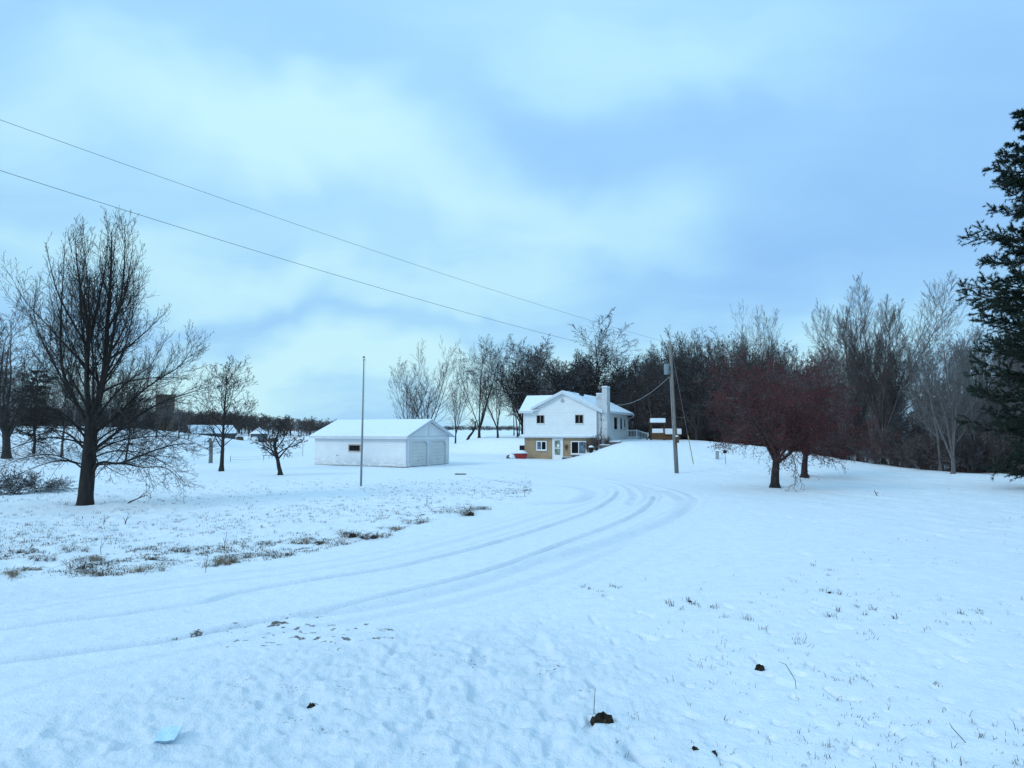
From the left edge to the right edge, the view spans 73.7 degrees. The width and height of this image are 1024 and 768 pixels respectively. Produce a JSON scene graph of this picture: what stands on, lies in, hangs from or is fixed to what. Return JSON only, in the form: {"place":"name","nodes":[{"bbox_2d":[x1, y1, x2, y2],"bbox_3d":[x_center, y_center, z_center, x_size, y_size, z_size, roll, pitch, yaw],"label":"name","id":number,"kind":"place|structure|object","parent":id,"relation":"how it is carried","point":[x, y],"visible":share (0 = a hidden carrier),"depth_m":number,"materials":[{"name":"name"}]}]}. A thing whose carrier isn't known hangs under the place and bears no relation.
{"place":"outdoors","nodes":[
{"label":"outdoors","id":0,"kind":"place"},
{"bbox_2d":[0,478,531,577],"bbox_3d":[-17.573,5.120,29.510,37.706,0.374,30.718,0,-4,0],"label":"dry grass","id":1,"kind":"structure","parent":0,"point":[206,520],"depth_m":23.58,"materials":[{"name":"brown plant"}]},
{"bbox_2d":[0,426,1023,767],"bbox_3d":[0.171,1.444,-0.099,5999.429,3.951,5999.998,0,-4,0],"label":"snow ground","id":2,"kind":"structure","parent":0,"point":[504,636],"depth_m":11.86,"materials":[{"name":"white snow"}]},
{"bbox_2d":[0,470,27,488],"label":"shrub","id":3,"kind":"object","parent":2,"relation":"on","point":[1,478],"visible":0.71,"depth_m":33.06,"materials":[{"name":"brown plant"}]},
{"bbox_2d":[0,568,27,576],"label":"grass tussock","id":4,"kind":"object","parent":2,"relation":"on","point":[12,573],"depth_m":14.83,"materials":[{"name":"plant"}]},
{"bbox_2d":[0,464,46,495],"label":"shrub","id":5,"kind":"object","parent":2,"relation":"on","point":[19,489],"visible":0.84,"depth_m":33.03,"materials":[{"name":"brown plant"}]},
{"bbox_2d":[0,297,65,458],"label":"bare tree","id":6,"kind":"object","parent":2,"relation":"on","point":[6,445],"visible":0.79,"depth_m":61.85,"materials":[{"name":"brown plant"}]},
{"bbox_2d":[7,369,66,453],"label":"bare tree","id":7,"kind":"object","parent":2,"relation":"on","point":[33,428],"visible":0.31,"depth_m":65.69,"materials":[{"name":"brown plant"}]},
{"bbox_2d":[11,467,77,493],"bbox_3d":[-23.631,4.898,34.458,2.796,1.515,2.648,-2,-4,24],"label":"shrub","id":8,"kind":"object","parent":2,"relation":"on","point":[50,487],"visible":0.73,"depth_m":34.22,"materials":[{"name":"brown plant"}]},
{"bbox_2d":[37,476,76,490],"bbox_3d":[-23.635,5.152,35.373,1.765,1.010,1.864,0,-4,5],"label":"shrub","id":9,"kind":"object","parent":2,"relation":"on","point":[64,487],"visible":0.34,"depth_m":35.34,"materials":[{"name":"brown plant"}]},
{"bbox_2d":[40,367,84,455],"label":"bare tree","id":10,"kind":"object","parent":2,"relation":"on","point":[62,444],"visible":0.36,"depth_m":65.82,"materials":[{"name":"brown plant"}]},
{"bbox_2d":[58,562,96,569],"bbox_3d":[-9.858,4.145,15.553,1.091,0.142,0.677,0,-4,0],"label":"grass tussock","id":11,"kind":"object","parent":2,"relation":"on","point":[81,565],"depth_m":15.57,"materials":[{"name":"brown plant"}]},
{"bbox_2d":[0,206,236,505],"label":"bare tree","id":12,"kind":"object","parent":2,"relation":"on","point":[87,313],"visible":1,"depth_m":29.24,"materials":[{"name":"brown plant"}]},
{"bbox_2d":[106,371,155,427],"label":"bare tree","id":13,"kind":"object","parent":2,"relation":"on","point":[132,397],"visible":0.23,"depth_m":95.71,"materials":[{"name":"brown plant"}]},
{"bbox_2d":[114,562,175,572],"bbox_3d":[-8.301,4.168,15.427,0.872,0.175,1.285,-3,-5,38],"label":"grass tussock","id":14,"kind":"object","parent":2,"relation":"on","point":[141,569],"depth_m":15.49,"materials":[{"name":"plant"}]},
{"bbox_2d":[147,381,167,437],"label":"bare tree","id":15,"kind":"object","parent":2,"relation":"on","point":[164,416],"visible":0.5,"depth_m":92.71,"materials":[{"name":"brown plant"}]},
{"bbox_2d":[155,394,174,431],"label":"silo","id":16,"kind":"object","parent":2,"relation":"on","point":[169,414],"visible":0.27,"depth_m":110.96,"materials":[{"name":"grey concrete"}]},
{"bbox_2d":[153,725,182,742],"bbox_3d":[-3.560,3.625,7.074,0.217,0.038,0.320,1,-4,-8],"label":"plastic sheet","id":17,"kind":"object","parent":2,"relation":"on","point":[165,734],"visible":1,"depth_m":7.05,"materials":[{"name":"white plastic"}]},
{"bbox_2d":[169,392,193,438],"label":"bare tree","id":18,"kind":"object","parent":2,"relation":"on","point":[176,417],"visible":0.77,"depth_m":95.75,"materials":[{"name":"brown plant"}]},
{"bbox_2d":[183,399,205,438],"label":"bare tree","id":19,"kind":"object","parent":2,"relation":"on","point":[190,418],"visible":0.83,"depth_m":98.09,"materials":[{"name":"brown plant"}]},
{"bbox_2d":[182,425,238,438],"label":"barn","id":20,"kind":"structure","parent":2,"relation":"on","point":[230,435],"depth_m":115.73,"materials":[{"name":"white wood"}]},
{"bbox_2d":[188,355,259,470],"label":"bare tree","id":21,"kind":"object","parent":2,"relation":"on","point":[223,432],"visible":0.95,"depth_m":54.18,"materials":[{"name":"brown plant"}]},
{"bbox_2d":[250,427,267,441],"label":"grain bin","id":22,"kind":"object","parent":2,"relation":"on","point":[256,433],"visible":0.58,"depth_m":120.61,"materials":[{"name":"metal"}]},
{"bbox_2d":[7,405,521,435],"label":"distant wood","id":23,"kind":"object","parent":2,"relation":"on","point":[301,426],"visible":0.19,"depth_m":214.58,"materials":[{"name":"black plant"}]},
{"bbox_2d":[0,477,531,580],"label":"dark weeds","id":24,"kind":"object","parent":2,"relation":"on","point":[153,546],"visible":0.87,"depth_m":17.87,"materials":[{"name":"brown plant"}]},
{"bbox_2d":[237,417,307,474],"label":"apple tree","id":25,"kind":"object","parent":2,"relation":"on","point":[275,452],"visible":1,"depth_m":48.08,"materials":[{"name":"brown plant"}]},
{"bbox_2d":[283,536,357,543],"bbox_3d":[-5.432,4.432,19.416,2.241,0.202,0.836,1,-4,-9],"label":"grass tussock","id":26,"kind":"object","parent":2,"relation":"on","point":[308,540],"depth_m":19.31,"materials":[{"name":"plant"}]},
{"bbox_2d":[329,529,378,537],"bbox_3d":[-4.611,4.465,20.085,1.800,0.336,0.964,0,-4,0],"label":"grass tussock","id":27,"kind":"object","parent":2,"relation":"on","point":[352,535],"depth_m":20.06,"materials":[{"name":"plant"}]},
{"bbox_2d":[360,356,365,485],"bbox_3d":[-8.645,2.219,39.569,0.229,7.726,0.166,0,-4,0],"label":"flagpole","id":28,"kind":"object","parent":2,"relation":"on","point":[362,426],"visible":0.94,"depth_m":39.51,"materials":[{"name":"metal"}]},
{"bbox_2d":[309,419,454,467],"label":"garage","id":29,"kind":"structure","parent":2,"relation":"on","point":[402,443],"depth_m":60.91,"materials":[{"name":"white"}]},
{"bbox_2d":[348,444,360,451],"bbox_3d":[-13.981,5.691,60.693,1.420,0.680,0.080,-2,-4,27],"label":"window","id":30,"kind":"structure","parent":29,"relation":"in","point":[351,447],"depth_m":60.69,"materials":[{"name":"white glass"}]},
{"bbox_2d":[409,439,427,466],"bbox_3d":[-8.187,6.061,59.785,0.158,2.380,2.800,-2,-4,27],"label":"garage door","id":31,"kind":"structure","parent":29,"relation":"in","point":[418,449],"depth_m":59.84,"materials":[{"name":"paint"}]},
{"bbox_2d":[429,439,446,465],"bbox_3d":[-6.818,6.241,62.451,0.158,2.380,2.800,-2,-4,27],"label":"garage door","id":32,"kind":"structure","parent":29,"relation":"in","point":[437,447],"depth_m":62.49,"materials":[{"name":"paint"}]},
{"bbox_2d":[387,360,436,418],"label":"bare tree","id":33,"kind":"object","parent":2,"relation":"on","point":[409,408],"visible":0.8,"depth_m":111.60,"materials":[{"name":"brown plant"}]},
{"bbox_2d":[393,337,466,421],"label":"bare tree","id":34,"kind":"object","parent":2,"relation":"on","point":[429,395],"visible":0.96,"depth_m":94.42,"materials":[{"name":"brown plant"}]},
{"bbox_2d":[444,349,481,443],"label":"bare tree","id":35,"kind":"object","parent":2,"relation":"on","point":[456,414],"visible":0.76,"depth_m":106.11,"materials":[{"name":"brown plant"}]},
{"bbox_2d":[454,334,512,437],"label":"bare tree","id":36,"kind":"object","parent":2,"relation":"on","point":[479,399],"visible":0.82,"depth_m":103.36,"materials":[{"name":"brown plant"}]},
{"bbox_2d":[456,349,514,437],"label":"bare tree","id":37,"kind":"object","parent":2,"relation":"on","point":[489,394],"visible":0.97,"depth_m":100.00,"materials":[{"name":"brown plant"}]},
{"bbox_2d":[488,334,552,433],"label":"bare tree","id":38,"kind":"object","parent":2,"relation":"on","point":[516,376],"visible":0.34,"depth_m":105.63,"materials":[{"name":"brown plant"}]},
{"bbox_2d":[513,450,527,458],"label":"tub","id":39,"kind":"object","parent":2,"relation":"on","point":[520,454],"visible":0.96,"depth_m":74.23,"materials":[{"name":"red plastic"}]},
{"bbox_2d":[454,322,637,415],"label":"bare tree","id":40,"kind":"object","parent":2,"relation":"on","point":[521,386],"visible":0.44,"depth_m":102.30,"materials":[{"name":"brown plant"}]},
{"bbox_2d":[519,386,633,458],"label":"house","id":41,"kind":"structure","parent":2,"relation":"on","point":[560,424],"depth_m":74.44,"materials":[{"name":"white paint"}]},
{"bbox_2d":[536,441,546,450],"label":"window","id":42,"kind":"structure","parent":41,"relation":"in","point":[540,445],"depth_m":74.98,"materials":[{"name":"white paint"}]},
{"bbox_2d":[552,438,562,458],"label":"door","id":43,"kind":"structure","parent":41,"relation":"in","point":[557,443],"depth_m":74.28,"materials":[{"name":"white paint"}]},
{"bbox_2d":[570,441,586,454],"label":"window","id":44,"kind":"structure","parent":41,"relation":"in","point":[577,447],"depth_m":73.47,"materials":[{"name":"black glass"}]},
{"bbox_2d":[625,430,648,438],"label":"porch","id":45,"kind":"object","parent":41,"relation":"attached to","point":[632,437],"visible":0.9,"depth_m":85.57,"materials":[{"name":"white paint"}]},
{"bbox_2d":[513,307,647,401],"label":"bare tree","id":46,"kind":"object","parent":2,"relation":"on","point":[578,382],"visible":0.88,"depth_m":95.80,"materials":[{"name":"brown plant"}]},
{"bbox_2d":[582,711,619,728],"bbox_3d":[0.958,3.723,7.452,0.410,0.293,0.313,0,-4,0],"label":"soil patch","id":47,"kind":"object","parent":2,"relation":"on","point":[603,717],"visible":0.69,"depth_m":7.44,"materials":[{"name":"brown soil"}]},
{"bbox_2d":[603,377,638,416],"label":"bare tree","id":48,"kind":"object","parent":2,"relation":"on","point":[620,400],"visible":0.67,"depth_m":96.86,"materials":[{"name":"brown plant"}]},
{"bbox_2d":[619,357,646,424],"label":"bare tree","id":49,"kind":"object","parent":2,"relation":"on","point":[637,388],"visible":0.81,"depth_m":91.88,"materials":[{"name":"brown plant"}]},
{"bbox_2d":[622,359,644,424],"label":"bare tree","id":50,"kind":"object","parent":2,"relation":"on","point":[636,389],"visible":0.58,"depth_m":95.18,"materials":[{"name":"brown plant"}]},
{"bbox_2d":[633,357,661,416],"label":"bare tree","id":51,"kind":"object","parent":2,"relation":"on","point":[647,385],"visible":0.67,"depth_m":91.35,"materials":[{"name":"brown plant"}]},
{"bbox_2d":[636,349,665,412],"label":"bare tree","id":52,"kind":"object","parent":2,"relation":"on","point":[653,387],"visible":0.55,"depth_m":92.05,"materials":[{"name":"brown plant"}]},
{"bbox_2d":[646,418,665,439],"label":"play tower","id":53,"kind":"structure","parent":2,"relation":"on","point":[657,435],"depth_m":79.23,"materials":[{"name":"brown wood"}]},
{"bbox_2d":[630,345,690,415],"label":"bare tree","id":54,"kind":"object","parent":2,"relation":"on","point":[657,401],"visible":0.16,"depth_m":102.09,"materials":[{"name":"brown plant"}]},
{"bbox_2d":[652,429,681,439],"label":"shed","id":55,"kind":"structure","parent":2,"relation":"on","point":[668,434],"depth_m":82.30,"materials":[{"name":"brown wood"}]},
{"bbox_2d":[661,341,678,472],"bbox_3d":[11.701,1.747,50.577,1.192,9.895,0.470,0,-4,0],"label":"utility pole","id":56,"kind":"object","parent":2,"relation":"on","point":[674,428],"visible":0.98,"depth_m":50.56,"materials":[{"name":"grey wood"}]},
{"bbox_2d":[1,120,660,340],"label":"power line","id":57,"kind":"object","parent":56,"relation":"attached to","point":[282,219],"visible":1,"depth_m":26.56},
{"bbox_2d":[0,170,664,361],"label":"power line","id":58,"kind":"object","parent":56,"relation":"attached to","point":[287,260],"visible":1,"depth_m":26.69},
{"bbox_2d":[633,340,709,424],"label":"bare tree","id":59,"kind":"object","parent":2,"relation":"on","point":[679,414],"visible":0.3,"depth_m":87.33,"materials":[{"name":"brown plant"}]},
{"bbox_2d":[635,326,736,439],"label":"bare tree","id":60,"kind":"object","parent":2,"relation":"on","point":[684,385],"visible":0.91,"depth_m":78.93,"materials":[{"name":"brown plant"}]},
{"bbox_2d":[667,337,728,424],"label":"bare tree","id":61,"kind":"object","parent":2,"relation":"on","point":[706,384],"visible":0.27,"depth_m":91.63,"materials":[{"name":"brown plant"}]},
{"bbox_2d":[675,338,726,423],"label":"bare tree","id":62,"kind":"object","parent":2,"relation":"on","point":[709,344],"visible":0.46,"depth_m":86.65,"materials":[{"name":"brown plant"}]},
{"bbox_2d":[686,337,715,440],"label":"bare tree","id":63,"kind":"object","parent":2,"relation":"on","point":[699,374],"visible":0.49,"depth_m":82.61,"materials":[{"name":"brown plant"}]},
{"bbox_2d":[701,336,738,441],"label":"bare tree","id":64,"kind":"object","parent":2,"relation":"on","point":[720,357],"visible":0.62,"depth_m":80.90,"materials":[{"name":"brown plant"}]},
{"bbox_2d":[681,326,763,420],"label":"bare tree","id":65,"kind":"object","parent":2,"relation":"on","point":[722,358],"visible":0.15,"depth_m":109.68,"materials":[{"name":"brown plant"}]},
{"bbox_2d":[705,334,744,431],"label":"bare tree","id":66,"kind":"object","parent":2,"relation":"on","point":[731,416],"visible":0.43,"depth_m":83.59,"materials":[{"name":"brown plant"}]},
{"bbox_2d":[713,336,752,423],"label":"bare tree","id":67,"kind":"object","parent":2,"relation":"on","point":[736,360],"visible":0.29,"depth_m":89.06,"materials":[{"name":"brown plant"}]},
{"bbox_2d":[720,340,778,443],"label":"bare tree","id":68,"kind":"object","parent":2,"relation":"on","point":[743,364],"visible":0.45,"depth_m":78.22,"materials":[{"name":"brown plant"}]},
{"bbox_2d":[730,298,768,413],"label":"bare tree","id":69,"kind":"object","parent":2,"relation":"on","point":[742,332],"visible":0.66,"depth_m":84.67,"materials":[{"name":"grey plant"}]},
{"bbox_2d":[715,336,800,417],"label":"bare tree","id":70,"kind":"object","parent":2,"relation":"on","point":[763,360],"visible":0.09,"depth_m":107.69,"materials":[{"name":"brown plant"}]},
{"bbox_2d":[740,310,789,423],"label":"bare tree","id":71,"kind":"object","parent":2,"relation":"on","point":[766,341],"visible":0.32,"depth_m":86.19,"materials":[{"name":"brown plant"}]},
{"bbox_2d":[746,312,784,420],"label":"bare tree","id":72,"kind":"object","parent":2,"relation":"on","point":[766,344],"visible":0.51,"depth_m":82.08,"materials":[{"name":"brown plant"}]},
{"bbox_2d":[753,341,801,416],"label":"bare tree","id":73,"kind":"object","parent":2,"relation":"on","point":[776,354],"visible":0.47,"depth_m":76.14,"materials":[{"name":"brown plant"}]},
{"bbox_2d":[693,349,863,491],"bbox_3d":[13.503,1.928,37.025,8.918,8.181,10.835,2,-4,-23],"label":"crab apple tree","id":74,"kind":"object","parent":2,"relation":"on","point":[793,430],"visible":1,"depth_m":35.96,"materials":[{"name":"red plant"}]},
{"bbox_2d":[579,563,982,686],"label":"verge sprigs","id":75,"kind":"object","parent":2,"relation":"on","point":[875,609],"visible":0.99,"depth_m":12.15,"materials":[{"name":"brown plant"}]},
{"bbox_2d":[759,340,809,411],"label":"bare tree","id":76,"kind":"object","parent":2,"relation":"on","point":[787,368],"visible":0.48,"depth_m":71.95,"materials":[{"name":"brown plant"}]},
{"bbox_2d":[559,354,1018,434],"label":"deep wood","id":77,"kind":"object","parent":2,"relation":"on","point":[633,410],"visible":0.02,"depth_m":136.16,"materials":[{"name":"brown plant"}]},
{"bbox_2d":[781,346,808,390],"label":"bare tree","id":78,"kind":"object","parent":2,"relation":"on","point":[796,358],"visible":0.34,"depth_m":104.97,"materials":[{"name":"brown plant"}]},
{"bbox_2d":[763,343,845,420],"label":"bare tree","id":79,"kind":"object","parent":2,"relation":"on","point":[807,367],"visible":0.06,"depth_m":120.18,"materials":[{"name":"brown plant"}]},
{"bbox_2d":[790,350,837,454],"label":"bare tree","id":80,"kind":"object","parent":2,"relation":"on","point":[813,380],"visible":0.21,"depth_m":70.63,"materials":[{"name":"brown plant"}]},
{"bbox_2d":[615,489,1023,767],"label":"grass sprigs","id":81,"kind":"object","parent":2,"relation":"on","point":[829,744],"depth_m":7.60,"materials":[{"name":"brown plant"}]},
{"bbox_2d":[628,394,1023,472],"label":"undergrowth","id":82,"kind":"object","parent":2,"relation":"on","point":[969,452],"visible":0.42,"depth_m":59.37,"materials":[{"name":"brown plant"}]},
{"bbox_2d":[756,343,901,477],"bbox_3d":[20.590,2.001,46.114,9.121,8.754,8.737,0,-4,-6],"label":"crab apple tree","id":83,"kind":"object","parent":2,"relation":"on","point":[804,459],"visible":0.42,"depth_m":45.33,"materials":[{"name":"red plant"}]},
{"bbox_2d":[807,339,869,457],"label":"bare tree","id":84,"kind":"object","parent":2,"relation":"on","point":[850,391],"visible":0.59,"depth_m":63.81,"materials":[{"name":"brown plant"}]},
{"bbox_2d":[818,342,875,458],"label":"bare tree","id":85,"kind":"object","parent":2,"relation":"on","point":[841,382],"visible":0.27,"depth_m":65.24,"materials":[{"name":"grey plant"}]},
{"bbox_2d":[802,273,898,460],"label":"bare tree","id":86,"kind":"object","parent":2,"relation":"on","point":[845,358],"visible":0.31,"depth_m":66.31,"materials":[{"name":"brown plant"}]},
{"bbox_2d":[840,338,880,439],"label":"bare tree","id":87,"kind":"object","parent":2,"relation":"on","point":[868,421],"visible":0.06,"depth_m":86.39,"materials":[{"name":"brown plant"}]},
{"bbox_2d":[868,347,911,444],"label":"bare tree","id":88,"kind":"object","parent":2,"relation":"on","point":[897,409],"visible":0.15,"depth_m":70.37,"materials":[{"name":"brown plant"}]},
{"bbox_2d":[818,271,969,463],"bbox_3d":[34.373,-1.794,61.396,12.458,18.062,7.384,-3,-5,40],"label":"bare tree","id":89,"kind":"object","parent":2,"relation":"on","point":[889,376],"visible":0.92,"depth_m":61.49,"materials":[{"name":"brown plant"}]},
{"bbox_2d":[876,361,912,462],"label":"bare tree","id":90,"kind":"object","parent":2,"relation":"on","point":[896,407],"visible":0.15,"depth_m":66.80,"materials":[{"name":"brown plant"}]},
{"bbox_2d":[897,347,940,444],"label":"bare tree","id":91,"kind":"object","parent":2,"relation":"on","point":[922,427],"visible":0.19,"depth_m":73.14,"materials":[{"name":"grey plant"}]},
{"bbox_2d":[896,336,960,467],"bbox_3d":[35.400,1.550,58.054,5.024,11.182,4.083,-2,-4,27],"label":"bare tree","id":92,"kind":"object","parent":2,"relation":"on","point":[936,404],"visible":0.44,"depth_m":58.12,"materials":[{"name":"grey plant"}]},
{"bbox_2d":[899,337,967,470],"bbox_3d":[33.090,1.535,53.435,4.912,10.537,4.230,-5,-6,2],"label":"bare tree","id":93,"kind":"object","parent":2,"relation":"on","point":[940,466],"visible":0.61,"depth_m":52.95,"materials":[{"name":"grey plant"}]},
{"bbox_2d":[918,344,948,443],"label":"bare tree","id":94,"kind":"object","parent":2,"relation":"on","point":[924,430],"visible":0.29,"depth_m":63.75,"materials":[{"name":"brown plant"}]},
{"bbox_2d":[897,295,988,473],"bbox_3d":[31.231,0.074,49.937,5.717,12.990,7.234,-1,-4,21],"label":"bare tree","id":95,"kind":"object","parent":2,"relation":"on","point":[951,451],"visible":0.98,"depth_m":49.27,"materials":[{"name":"grey plant"}]},
{"bbox_2d":[934,342,979,440],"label":"bare tree","id":96,"kind":"object","parent":2,"relation":"on","point":[961,430],"visible":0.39,"depth_m":57.61,"materials":[{"name":"grey plant"}]},
{"bbox_2d":[939,334,982,436],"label":"bare tree","id":97,"kind":"object","parent":2,"relation":"on","point":[958,386],"visible":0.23,"depth_m":67.11,"materials":[{"name":"grey plant"}]},
{"bbox_2d":[960,325,992,428],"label":"bare tree","id":98,"kind":"object","parent":2,"relation":"on","point":[976,354],"visible":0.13,"depth_m":99.85,"materials":[{"name":"grey plant"}]},
{"bbox_2d":[945,324,1009,463],"bbox_3d":[40.599,0.919,59.755,5.487,12.758,6.371,-6,-5,35],"label":"bare tree","id":99,"kind":"object","parent":2,"relation":"on","point":[985,369],"visible":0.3,"depth_m":58.67,"materials":[{"name":"grey plant"}]},
{"bbox_2d":[944,326,1019,435],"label":"bare tree","id":100,"kind":"object","parent":2,"relation":"on","point":[983,420],"visible":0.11,"depth_m":60.52,"materials":[{"name":"grey plant"}]},
{"bbox_2d":[949,340,1018,469],"bbox_3d":[36.594,1.661,53.099,4.149,10.272,4.817,1,-3,-35],"label":"bare tree","id":101,"kind":"object","parent":2,"relation":"on","point":[972,417],"visible":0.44,"depth_m":53.25,"materials":[{"name":"grey plant"}]},
{"bbox_2d":[951,333,1023,449],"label":"bare tree","id":102,"kind":"object","parent":2,"relation":"on","point":[999,407],"visible":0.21,"depth_m":56.31,"materials":[{"name":"grey plant"}]},
{"bbox_2d":[955,108,1023,482],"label":"pine tree","id":103,"kind":"object","parent":2,"relation":"on","point":[1002,304],"visible":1,"depth_m":36.72,"materials":[{"name":"green plant"}]},
{"bbox_2d":[977,329,1023,414],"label":"bare tree","id":104,"kind":"object","parent":2,"relation":"on","point":[1006,368],"visible":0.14,"depth_m":50.21,"materials":[{"name":"grey plant"}]},
{"bbox_2d":[0,0,1023,429],"label":"sky","id":105,"kind":"structure","parent":0,"point":[662,163],"materials":[{"name":"blue"}]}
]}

